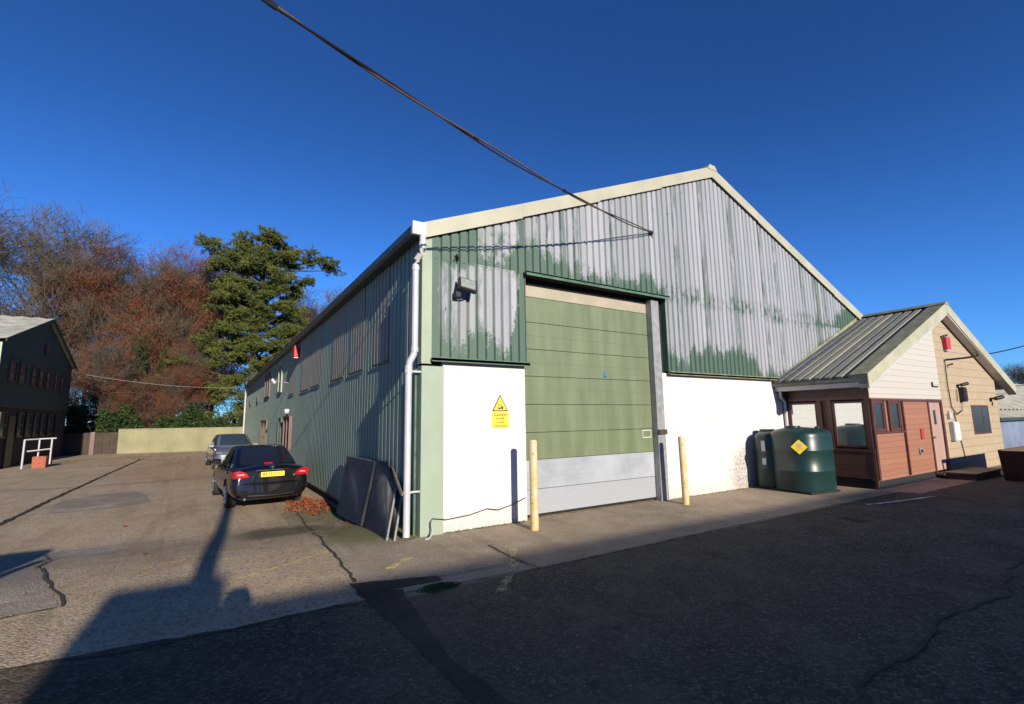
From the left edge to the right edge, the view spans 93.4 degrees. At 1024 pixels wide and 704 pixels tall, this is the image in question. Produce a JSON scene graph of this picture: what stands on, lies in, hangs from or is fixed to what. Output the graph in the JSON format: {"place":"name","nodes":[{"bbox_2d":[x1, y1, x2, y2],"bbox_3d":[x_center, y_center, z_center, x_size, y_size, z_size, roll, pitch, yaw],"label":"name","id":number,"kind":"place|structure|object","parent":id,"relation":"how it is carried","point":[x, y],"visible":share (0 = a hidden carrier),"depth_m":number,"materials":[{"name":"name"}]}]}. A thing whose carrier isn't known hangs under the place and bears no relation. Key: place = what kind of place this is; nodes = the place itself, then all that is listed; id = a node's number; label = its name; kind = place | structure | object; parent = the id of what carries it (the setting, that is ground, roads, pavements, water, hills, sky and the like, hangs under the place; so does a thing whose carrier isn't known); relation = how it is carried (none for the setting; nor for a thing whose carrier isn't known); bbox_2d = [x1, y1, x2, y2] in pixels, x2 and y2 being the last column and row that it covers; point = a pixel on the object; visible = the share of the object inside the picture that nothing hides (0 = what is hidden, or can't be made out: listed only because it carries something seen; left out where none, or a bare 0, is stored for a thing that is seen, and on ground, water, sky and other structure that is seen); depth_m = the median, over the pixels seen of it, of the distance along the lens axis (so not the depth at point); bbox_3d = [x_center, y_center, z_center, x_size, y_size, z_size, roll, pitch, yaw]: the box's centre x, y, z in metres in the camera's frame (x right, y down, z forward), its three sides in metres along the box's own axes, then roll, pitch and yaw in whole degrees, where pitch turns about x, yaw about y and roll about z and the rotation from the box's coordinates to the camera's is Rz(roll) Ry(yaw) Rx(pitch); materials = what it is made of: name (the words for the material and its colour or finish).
{"place":"outdoors","nodes":[
{"label":"outdoors","id":0,"kind":"place"},
{"bbox_2d":[0,595,524,703],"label":"asphalt yard","id":1,"kind":"structure","parent":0,"point":[363,652],"depth_m":3.26,"materials":[{"name":"asphalt"}]},
{"bbox_2d":[0,600,356,669],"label":"pavement seam","id":2,"kind":"object","parent":1,"relation":"on","point":[169,642],"visible":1,"depth_m":3.66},
{"bbox_2d":[356,589,513,703],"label":"tar band","id":3,"kind":"object","parent":1,"relation":"on","point":[399,611],"visible":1,"depth_m":3.60,"materials":[{"name":"asphalt"}]},
{"bbox_2d":[0,426,1003,670],"bbox_3d":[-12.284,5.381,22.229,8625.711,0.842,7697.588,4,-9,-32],"label":"ground","id":4,"kind":"structure","parent":0,"point":[116,600],"depth_m":6.23,"materials":[{"name":"grey concrete"}]},
{"bbox_2d":[20,437,56,468],"bbox_3d":[-23.436,4.987,23.875,0.336,1.455,1.216,-6,-9,32],"label":"handrail","id":5,"kind":"object","parent":4,"relation":"on","point":[23,450],"visible":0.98,"depth_m":23.94,"materials":[{"name":"white metal"}]},
{"bbox_2d":[0,315,77,468],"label":"building","id":6,"kind":"structure","parent":4,"relation":"on","point":[35,380],"depth_m":27.06,"materials":[{"name":"brown metal"}]},
{"bbox_2d":[0,411,7,438],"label":"window","id":7,"kind":"structure","parent":6,"relation":"in","point":[3,415],"depth_m":23.40,"materials":[{"name":"glass"}]},
{"bbox_2d":[2,416,15,467],"bbox_3d":[-25.346,4.516,24.326,0.060,2.550,1.000,4,-9,-32],"label":"entrance door","id":8,"kind":"structure","parent":6,"relation":"in","point":[8,445],"depth_m":24.23,"materials":[{"name":"brown paint"}]},
{"bbox_2d":[7,359,18,382],"bbox_3d":[-24.922,0.955,24.112,0.060,1.130,1.100,4,-9,-32],"label":"window","id":9,"kind":"structure","parent":6,"relation":"in","point":[13,365],"depth_m":24.10,"materials":[{"name":"glass"}]},
{"bbox_2d":[15,412,24,437],"bbox_3d":[-25.999,3.857,25.502,0.060,1.300,0.900,4,-9,-32],"label":"window","id":10,"kind":"structure","parent":6,"relation":"in","point":[20,418],"depth_m":25.51,"materials":[{"name":"glass"}]},
{"bbox_2d":[17,362,28,384],"bbox_3d":[-25.747,1.149,25.410,0.060,1.130,1.200,4,-9,-32],"label":"window","id":11,"kind":"structure","parent":6,"relation":"in","point":[23,367],"depth_m":25.40,"materials":[{"name":"glass"}]},
{"bbox_2d":[23,413,32,436],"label":"window","id":12,"kind":"structure","parent":6,"relation":"in","point":[29,416],"depth_m":26.70,"materials":[{"name":"glass"}]},
{"bbox_2d":[30,366,38,387],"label":"window","id":13,"kind":"structure","parent":6,"relation":"in","point":[35,370],"depth_m":27.09,"materials":[{"name":"brown paint"}]},
{"bbox_2d":[31,413,39,436],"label":"window","id":14,"kind":"structure","parent":6,"relation":"in","point":[36,416],"depth_m":27.82,"materials":[{"name":"glass"}]},
{"bbox_2d":[37,368,45,388],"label":"window","id":15,"kind":"structure","parent":6,"relation":"in","point":[41,377],"depth_m":28.26,"materials":[{"name":"glass"}]},
{"bbox_2d":[38,414,45,435],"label":"window","id":16,"kind":"structure","parent":6,"relation":"in","point":[43,416],"depth_m":28.99,"materials":[{"name":"glass"}]},
{"bbox_2d":[44,344,49,353],"bbox_3d":[-27.714,-0.174,28.775,0.120,0.560,0.500,4,-9,-32],"label":"alarm box","id":17,"kind":"object","parent":6,"relation":"attached to","point":[47,348],"visible":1,"depth_m":28.62,"materials":[{"name":"brown paint"}]},
{"bbox_2d":[44,371,52,390],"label":"window","id":18,"kind":"structure","parent":6,"relation":"in","point":[48,380],"depth_m":29.53,"materials":[{"name":"brown paint"}]},
{"bbox_2d":[46,414,52,434],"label":"window","id":19,"kind":"structure","parent":6,"relation":"in","point":[50,416],"depth_m":30.35,"materials":[{"name":"glass"}]},
{"bbox_2d":[53,374,59,391],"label":"window","id":20,"kind":"structure","parent":6,"relation":"in","point":[56,377],"depth_m":31.09,"materials":[{"name":"brown paint"}]},
{"bbox_2d":[53,415,59,434],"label":"window","id":21,"kind":"structure","parent":6,"relation":"in","point":[57,418],"depth_m":31.88,"materials":[{"name":"glass"}]},
{"bbox_2d":[59,376,65,393],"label":"window","id":22,"kind":"structure","parent":6,"relation":"in","point":[62,382],"depth_m":32.43,"materials":[{"name":"brown paint"}]},
{"bbox_2d":[73,372,209,387],"bbox_3d":[-26.405,2.125,36.310,10.987,1.098,0.025,2,-9,-22],"label":"cable","id":23,"kind":"object","parent":6,"relation":"attached to","point":[146,383],"visible":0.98,"depth_m":35.96,"materials":[{"name":"rubber"}]},
{"bbox_2d":[31,456,52,467],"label":"ramp wall","id":24,"kind":"structure","parent":4,"relation":"on","point":[40,461],"depth_m":23.78,"materials":[{"name":"orange brick"}]},
{"bbox_2d":[0,544,129,616],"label":"patch","id":25,"kind":"object","parent":4,"relation":"on","point":[24,588],"visible":1,"depth_m":5.24,"materials":[{"name":"concrete"}]},
{"bbox_2d":[0,555,65,618],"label":"crack moss","id":26,"kind":"object","parent":25,"relation":"on","point":[61,596],"visible":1,"depth_m":4.89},
{"bbox_2d":[0,459,140,524],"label":"tar seam","id":27,"kind":"object","parent":4,"relation":"on","point":[28,510],"visible":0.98,"depth_m":13.07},
{"bbox_2d":[0,208,150,403],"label":"bare tree","id":28,"kind":"object","parent":4,"relation":"on","point":[8,259],"visible":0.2,"depth_m":40.47,"materials":[{"name":"brown plant"}]},
{"bbox_2d":[62,405,90,454],"bbox_3d":[-33.255,5.952,36.866,2.373,3.926,3.110,-8,-11,43],"label":"tree","id":29,"kind":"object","parent":4,"relation":"on","point":[76,423],"depth_m":36.61,"materials":[{"name":"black plant"}]},
{"bbox_2d":[62,432,117,455],"bbox_3d":[-30.168,6.700,34.562,2.932,1.900,0.120,4,-9,-32],"label":"boundary fence","id":30,"kind":"object","parent":4,"relation":"on","point":[72,446],"visible":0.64,"depth_m":34.53,"materials":[{"name":"brown paint"}]},
{"bbox_2d":[41,490,150,514],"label":"patch yard","id":31,"kind":"structure","parent":4,"relation":"on","point":[102,501],"depth_m":12.52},
{"bbox_2d":[0,177,192,414],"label":"bare tree","id":32,"kind":"object","parent":4,"relation":"on","point":[31,236],"visible":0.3,"depth_m":42.37,"materials":[{"name":"brown plant"}]},
{"bbox_2d":[90,382,119,449],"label":"ivy column","id":33,"kind":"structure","parent":4,"relation":"on","point":[107,406],"depth_m":40.79,"materials":[{"name":"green plant"}]},
{"bbox_2d":[1,229,220,422],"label":"beech tree","id":34,"kind":"object","parent":4,"relation":"on","point":[91,281],"visible":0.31,"depth_m":43.92,"materials":[{"name":"brown plant"}]},
{"bbox_2d":[65,338,160,432],"bbox_3d":[-33.196,3.380,40.357,9.348,9.824,8.117,-3,-8,12],"label":"beech tree","id":35,"kind":"object","parent":4,"relation":"on","point":[124,396],"visible":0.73,"depth_m":39.89,"materials":[{"name":"brown plant"}]},
{"bbox_2d":[123,335,151,428],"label":"ivy column","id":36,"kind":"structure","parent":4,"relation":"on","point":[141,358],"depth_m":43.08,"materials":[{"name":"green plant"}]},
{"bbox_2d":[39,245,242,426],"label":"beech tree","id":37,"kind":"object","parent":4,"relation":"on","point":[183,332],"visible":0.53,"depth_m":45.48,"materials":[{"name":"brown plant"}]},
{"bbox_2d":[65,417,240,431],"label":"distant hedgerow","id":38,"kind":"object","parent":4,"relation":"on","point":[231,420],"depth_m":78.53,"materials":[{"name":"green plant"}]},
{"bbox_2d":[147,349,175,424],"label":"ivy column","id":39,"kind":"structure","parent":4,"relation":"on","point":[163,355],"depth_m":43.64,"materials":[{"name":"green plant"}]},
{"bbox_2d":[94,401,245,446],"bbox_3d":[-25.504,5.894,39.544,13.211,3.741,2.033,4,-9,-32],"label":"hedge growth","id":40,"kind":"object","parent":4,"relation":"on","point":[122,416],"visible":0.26,"depth_m":37.63,"materials":[{"name":"green plant"}]},
{"bbox_2d":[89,232,259,416],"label":"beech tree","id":41,"kind":"object","parent":4,"relation":"on","point":[183,287],"visible":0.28,"depth_m":48.71,"materials":[{"name":"brown plant"}]},
{"bbox_2d":[129,340,229,427],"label":"beech tree","id":42,"kind":"object","parent":4,"relation":"on","point":[187,378],"visible":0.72,"depth_m":42.99,"materials":[{"name":"brown plant"}]},
{"bbox_2d":[116,427,242,453],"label":"boundary wall","id":43,"kind":"structure","parent":4,"relation":"on","point":[150,440],"depth_m":36.39,"materials":[{"name":"concrete"}]},
{"bbox_2d":[115,238,272,415],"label":"beech tree","id":44,"kind":"object","parent":4,"relation":"on","point":[222,335],"visible":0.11,"depth_m":52.12,"materials":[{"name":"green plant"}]},
{"bbox_2d":[141,530,319,569],"bbox_3d":[-3.659,2.689,6.667,0.074,0.102,2.608,-5,-9,25],"label":"bay line","id":45,"kind":"object","parent":4,"relation":"on","point":[217,551],"visible":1,"depth_m":6.21,"materials":[{"name":"grey paint"}]},
{"bbox_2d":[205,434,257,468],"bbox_3d":[-13.429,4.682,23.109,2.040,1.510,4.492,5,-10,-37],"label":"parked car","id":46,"kind":"object","parent":4,"relation":"on","point":[220,446],"visible":0.51,"depth_m":22.42,"materials":[{"name":"silver metal"}]},
{"bbox_2d":[105,451,365,531],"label":"fallen leaves","id":47,"kind":"object","parent":4,"relation":"on","point":[306,502],"depth_m":11.09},
{"bbox_2d":[162,224,346,423],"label":"pine tree","id":48,"kind":"object","parent":4,"relation":"on","point":[265,260],"visible":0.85,"depth_m":46.58,"materials":[{"name":"green plant"}]},
{"bbox_2d":[211,444,307,507],"bbox_3d":[-6.814,3.168,12.845,1.910,1.397,4.363,5,-10,-36],"label":"parked car","id":49,"kind":"object","parent":4,"relation":"on","point":[250,472],"visible":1,"depth_m":11.41,"materials":[{"name":"black paint"}]},
{"bbox_2d":[192,286,343,419],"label":"bare tree","id":50,"kind":"object","parent":4,"relation":"on","point":[301,303],"visible":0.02,"depth_m":62.99,"materials":[{"name":"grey plant"}]},
{"bbox_2d":[227,551,326,582],"bbox_3d":[-2.675,2.470,5.580,0.068,0.001,1.399,-5,-9,27],"label":"bay line","id":51,"kind":"object","parent":4,"relation":"on","point":[274,567],"visible":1,"depth_m":5.49,"materials":[{"name":"grey paint"}]},
{"bbox_2d":[259,304,318,370],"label":"beech tree","id":52,"kind":"object","parent":4,"relation":"on","point":[313,314],"visible":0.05,"depth_m":59.72,"materials":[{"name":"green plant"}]},
{"bbox_2d":[280,508,415,548],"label":"side slab","id":53,"kind":"structure","parent":4,"relation":"on","point":[339,535],"depth_m":7.72,"materials":[{"name":"concrete"}]},
{"bbox_2d":[297,512,356,581],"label":"crack slab","id":54,"kind":"structure","parent":53,"relation":"on","point":[341,564],"depth_m":6.12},
{"bbox_2d":[336,455,376,526],"bbox_3d":[-2.960,2.600,9.132,0.318,1.163,2.462,4,-9,-29],"label":"panel","id":55,"kind":"object","parent":53,"relation":"on","point":[356,483],"visible":1,"depth_m":8.96,"materials":[{"name":"grey metal"}]},
{"bbox_2d":[364,460,396,540],"bbox_3d":[-2.030,2.284,7.562,0.325,1.048,1.708,4,-9,-29],"label":"panel","id":56,"kind":"object","parent":53,"relation":"on","point":[381,504],"visible":1,"depth_m":7.60,"materials":[{"name":"grey metal"}]},
{"bbox_2d":[389,466,402,540],"bbox_3d":[-1.917,2.319,7.521,0.294,0.963,1.647,4,-9,-29],"label":"panel","id":57,"kind":"object","parent":53,"relation":"on","point":[395,515],"visible":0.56,"depth_m":7.17,"materials":[{"name":"grey metal"}]},
{"bbox_2d":[328,486,755,592],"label":"grass tufts","id":58,"kind":"object","parent":4,"relation":"on","point":[440,583],"visible":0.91,"depth_m":4.82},
{"bbox_2d":[242,164,867,537],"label":"warehouse","id":59,"kind":"structure","parent":4,"relation":"on","point":[610,360],"depth_m":9.51,"materials":[{"name":"paint"}]},
{"bbox_2d":[259,420,266,443],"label":"window","id":60,"kind":"structure","parent":59,"relation":"in","point":[263,426],"depth_m":25.80,"materials":[{"name":"brown paint"}]},
{"bbox_2d":[264,371,270,398],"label":"window","id":61,"kind":"structure","parent":59,"relation":"in","point":[268,376],"depth_m":25.44,"materials":[{"name":"brown paint"}]},
{"bbox_2d":[277,418,281,443],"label":"window","id":62,"kind":"structure","parent":59,"relation":"in","point":[279,430],"depth_m":20.31,"materials":[{"name":"paint"}]},
{"bbox_2d":[277,362,282,393],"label":"window","id":63,"kind":"structure","parent":59,"relation":"in","point":[280,372],"depth_m":21.16,"materials":[{"name":"grey"}]},
{"bbox_2d":[282,416,291,453],"bbox_3d":[-8.505,3.521,18.220,0.130,2.180,1.600,4,-9,-32],"label":"side door","id":64,"kind":"structure","parent":59,"relation":"in","point":[287,420],"depth_m":18.21,"materials":[{"name":"brown paint"}]},
{"bbox_2d":[292,345,298,358],"bbox_3d":[-7.715,0.016,17.216,0.160,0.440,0.478,4,-9,-32],"label":"alarm box","id":65,"kind":"object","parent":59,"relation":"attached to","point":[295,352],"visible":1,"depth_m":17.05,"materials":[{"name":"red plastic"}]},
{"bbox_2d":[261,0,652,237],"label":"overhead cable","id":66,"kind":"object","parent":59,"relation":"attached to","point":[272,5],"visible":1,"depth_m":4.90,"materials":[{"name":"black plastic"}]},
{"bbox_2d":[455,253,460,260],"bbox_3d":[-0.869,-1.505,7.690,0.084,0.118,0.100,4,-9,-32],"label":"motion sensor","id":67,"kind":"object","parent":59,"relation":"attached to","point":[458,256],"visible":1,"depth_m":7.67,"materials":[{"name":"black plastic"}]},
{"bbox_2d":[453,276,476,300],"bbox_3d":[-0.736,-0.998,7.617,0.341,0.356,0.313,4,-9,-32],"label":"floodlight","id":68,"kind":"object","parent":59,"relation":"attached to","point":[467,285],"visible":1,"depth_m":7.53,"materials":[{"name":"white plastic"}]},
{"bbox_2d":[430,497,525,529],"bbox_3d":[-0.482,2.502,7.413,1.690,0.368,0.062,4,-10,-34],"label":"loose wire","id":69,"kind":"object","parent":59,"relation":"attached to","point":[473,513],"visible":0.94,"depth_m":7.37,"materials":[{"name":"black plastic"}]},
{"bbox_2d":[492,395,508,427],"bbox_3d":[-0.191,0.967,7.874,0.320,0.545,0.009,4,-9,-32],"label":"warning sign","id":70,"kind":"object","parent":59,"relation":"attached to","point":[500,419],"visible":1,"depth_m":7.87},
{"bbox_2d":[524,285,655,517],"bbox_3d":[1.499,0.871,9.130,3.183,3.990,0.115,4,-9,-32],"label":"loading door","id":71,"kind":"structure","parent":59,"relation":"in","point":[588,414],"depth_m":9.04,"materials":[{"name":"paint"}]},
{"bbox_2d":[332,486,894,595],"bbox_3d":[2.897,2.772,8.277,11.073,0.001,2.218,4,-9,-32],"label":"apron concrete","id":72,"kind":"object","parent":4,"relation":"on","point":[563,538],"visible":0.92,"depth_m":6.79,"materials":[{"name":"concrete"}]},
{"bbox_2d":[349,575,441,594],"bbox_3d":[-1.194,2.368,4.983,0.859,0.001,0.434,4,-9,-32],"label":"tar join","id":73,"kind":"object","parent":72,"relation":"on","point":[368,587],"visible":1,"depth_m":4.91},
{"bbox_2d":[385,557,410,568],"bbox_3d":[-1.311,2.453,5.613,0.117,0.001,0.473,-3,-8,16],"label":"short bay line","id":74,"kind":"object","parent":72,"relation":"on","point":[392,567],"visible":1,"depth_m":5.55,"materials":[{"name":"brown paint"}]},
{"bbox_2d":[377,561,517,582],"bbox_3d":[-0.630,2.393,5.237,1.613,0.001,0.116,3,-9,-25],"label":"joint cross","id":75,"kind":"object","parent":72,"relation":"on","point":[443,575],"visible":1,"depth_m":5.14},
{"bbox_2d":[489,545,539,567],"bbox_3d":[-0.015,2.471,5.861,0.057,0.001,1.201,4,-9,-30],"label":"short joint","id":76,"kind":"object","parent":72,"relation":"on","point":[511,556],"visible":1,"depth_m":5.82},
{"bbox_2d":[529,440,538,530],"bbox_3d":[0.331,2.020,7.317,0.130,1.350,0.130,4,-9,-32],"label":"bollard","id":77,"kind":"object","parent":72,"relation":"on","point":[534,513],"visible":0.91,"depth_m":7.27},
{"bbox_2d":[380,493,892,596],"bbox_3d":[3.538,2.624,7.358,11.121,0.001,0.258,4,-9,-30],"label":"joint apron","id":78,"kind":"object","parent":72,"relation":"on","point":[614,551],"visible":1,"depth_m":5.92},
{"bbox_2d":[678,436,689,504],"bbox_3d":[3.282,2.271,9.227,0.130,1.290,0.130,3,-9,-32],"label":"bollard","id":79,"kind":"object","parent":72,"relation":"on","point":[683,471],"visible":0.89,"depth_m":9.18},
{"bbox_2d":[754,429,775,488],"bbox_3d":[6.130,2.470,11.223,1.125,1.340,0.631,4,-9,-32],"label":"oil tank","id":80,"kind":"object","parent":72,"relation":"on","point":[764,459],"visible":0.43,"depth_m":10.92,"materials":[{"name":"green plastic"}]},
{"bbox_2d":[770,426,840,494],"bbox_3d":[6.392,2.345,10.647,1.186,1.420,1.100,3,-9,-24],"label":"oil tank","id":81,"kind":"object","parent":72,"relation":"on","point":[803,460],"visible":1,"depth_m":10.21,"materials":[{"name":"green plastic"}]},
{"bbox_2d":[772,301,1016,489],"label":"office annexe","id":82,"kind":"structure","parent":4,"relation":"on","point":[888,367],"depth_m":12.19,"materials":[{"name":"wood"}]},
{"bbox_2d":[788,402,817,427],"bbox_3d":[7.243,1.782,11.950,0.055,1.050,0.680,4,-9,-32],"label":"window","id":83,"kind":"structure","parent":82,"relation":"in","point":[800,414],"depth_m":11.97,"materials":[{"name":"glass"}]},
{"bbox_2d":[831,400,868,447],"bbox_3d":[7.778,1.656,11.108,0.055,1.050,0.670,4,-9,-32],"label":"window","id":84,"kind":"structure","parent":82,"relation":"in","point":[849,422],"depth_m":11.10,"materials":[{"name":"glass"}]},
{"bbox_2d":[873,401,885,431],"bbox_3d":[8.302,1.451,10.921,0.490,0.688,0.028,4,-9,-32],"label":"window","id":85,"kind":"structure","parent":82,"relation":"in","point":[878,405],"depth_m":10.94,"materials":[{"name":"glass"}]},
{"bbox_2d":[889,401,901,430],"bbox_3d":[9.013,1.502,11.366,0.490,0.688,0.028,4,-9,-32],"label":"window","id":86,"kind":"structure","parent":82,"relation":"in","point":[894,407],"depth_m":11.38,"materials":[{"name":"glass"}]},
{"bbox_2d":[920,429,924,438],"bbox_3d":[10.291,2.054,12.103,0.200,0.260,0.016,4,-9,-32],"label":"red notice","id":87,"kind":"object","parent":82,"relation":"attached to","point":[922,433],"visible":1,"depth_m":12.08,"materials":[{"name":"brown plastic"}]},
{"bbox_2d":[929,402,947,470],"bbox_3d":[11.177,2.215,12.671,0.820,1.790,0.110,4,-9,-32],"label":"entrance door","id":88,"kind":"structure","parent":82,"relation":"in","point":[938,437],"depth_m":12.70,"materials":[{"name":"pink"}]},
{"bbox_2d":[941,337,950,351],"bbox_3d":[12.309,-0.217,13.671,0.338,0.390,0.100,4,-9,-32],"label":"alarm box","id":89,"kind":"object","parent":82,"relation":"attached to","point":[946,343],"visible":1,"depth_m":13.61,"materials":[{"name":"red plastic"}]},
{"bbox_2d":[947,411,952,418],"bbox_3d":[11.950,1.713,13.174,0.200,0.220,0.070,4,-9,-32],"label":"junction box","id":90,"kind":"object","parent":82,"relation":"attached to","point":[949,415],"visible":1,"depth_m":13.12,"materials":[{"name":"white plastic"}]},
{"bbox_2d":[944,360,965,457],"bbox_3d":[12.486,1.596,13.540,0.944,2.704,0.044,4,-9,-32],"label":"wall wiring","id":91,"kind":"object","parent":82,"relation":"attached to","point":[951,403],"depth_m":13.43,"materials":[{"name":"black plastic"}]},
{"bbox_2d":[949,422,961,440],"bbox_3d":[12.112,2.167,13.184,0.420,0.520,0.112,4,-9,-32],"label":"meter box","id":92,"kind":"object","parent":82,"relation":"attached to","point":[955,432],"visible":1,"depth_m":13.09,"materials":[{"name":"white plastic"}]},
{"bbox_2d":[954,423,961,439],"bbox_3d":[12.139,2.160,13.141,0.360,0.460,0.009,4,-9,-32],"label":"box door","id":93,"kind":"structure","parent":92,"relation":"in","point":[957,427],"depth_m":13.13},
{"bbox_2d":[957,382,968,390],"bbox_3d":[12.869,0.988,13.786,0.227,0.262,0.210,0,-8,-6],"label":"wall camera","id":94,"kind":"object","parent":82,"relation":"attached to","point":[963,384],"depth_m":13.71,"materials":[{"name":"black plastic"}]},
{"bbox_2d":[959,387,967,401],"bbox_3d":[12.948,1.216,13.845,0.240,0.420,0.135,4,-9,-32],"label":"cable box","id":95,"kind":"object","parent":82,"relation":"attached to","point":[963,394],"visible":1,"depth_m":13.78,"materials":[{"name":"black plastic"}]},
{"bbox_2d":[971,405,991,434],"bbox_3d":[14.183,2.042,14.619,1.550,0.860,0.072,4,-9,-32],"label":"window","id":96,"kind":"structure","parent":82,"relation":"in","point":[980,413],"depth_m":14.58,"materials":[{"name":"glass"}]},
{"bbox_2d":[945,345,1023,359],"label":"service cable","id":97,"kind":"object","parent":82,"relation":"attached to","point":[989,353],"visible":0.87,"depth_m":15.37,"materials":[{"name":"black plastic"}]},
{"bbox_2d":[990,395,1004,405],"bbox_3d":[15.261,1.522,15.193,0.288,0.332,0.266,0,-8,-6],"label":"wall camera","id":98,"kind":"object","parent":82,"relation":"attached to","point":[999,397],"depth_m":15.10,"materials":[{"name":"black plastic"}]},
{"bbox_2d":[943,467,1001,480],"bbox_3d":[11.930,3.138,12.475,2.000,0.165,0.630,4,-9,-32],"label":"doorstep","id":99,"kind":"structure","parent":4,"relation":"on","point":[973,473],"depth_m":12.15,"materials":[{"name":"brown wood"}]},
{"bbox_2d":[995,384,1023,448],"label":"shed","id":100,"kind":"structure","parent":4,"relation":"on","point":[1011,411],"depth_m":21.12,"materials":[{"name":"paint"}]},
{"bbox_2d":[1000,361,1023,383],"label":"bare tree","id":101,"kind":"object","parent":4,"relation":"on","point":[1011,374],"visible":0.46,"depth_m":52.07,"materials":[{"name":"brown plant"}]},
{"bbox_2d":[0,0,1023,422],"label":"sky","id":102,"kind":"structure","parent":0,"point":[883,140],"materials":[{"name":"blue"}]},
{"bbox_2d":[410,475,1023,703],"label":"forecourt asphalt","id":103,"kind":"structure","parent":0,"point":[831,604],"depth_m":4.08,"materials":[{"name":"asphalt"}]},
{"bbox_2d":[867,496,934,504],"bbox_3d":[7.411,2.812,9.149,2.037,0.001,0.110,2,-9,-22],"label":"white bay line","id":104,"kind":"object","parent":103,"relation":"on","point":[902,500],"visible":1,"depth_m":9.13,"materials":[{"name":"white paint"}]},
{"bbox_2d":[856,557,1023,703],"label":"crack","id":105,"kind":"object","parent":103,"relation":"on","point":[872,671],"visible":1,"depth_m":3.48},
{"bbox_2d":[998,446,1023,481],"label":"timber crate","id":106,"kind":"object","parent":103,"relation":"on","point":[1012,462],"visible":1,"depth_m":11.54,"materials":[{"name":"brown paint"}]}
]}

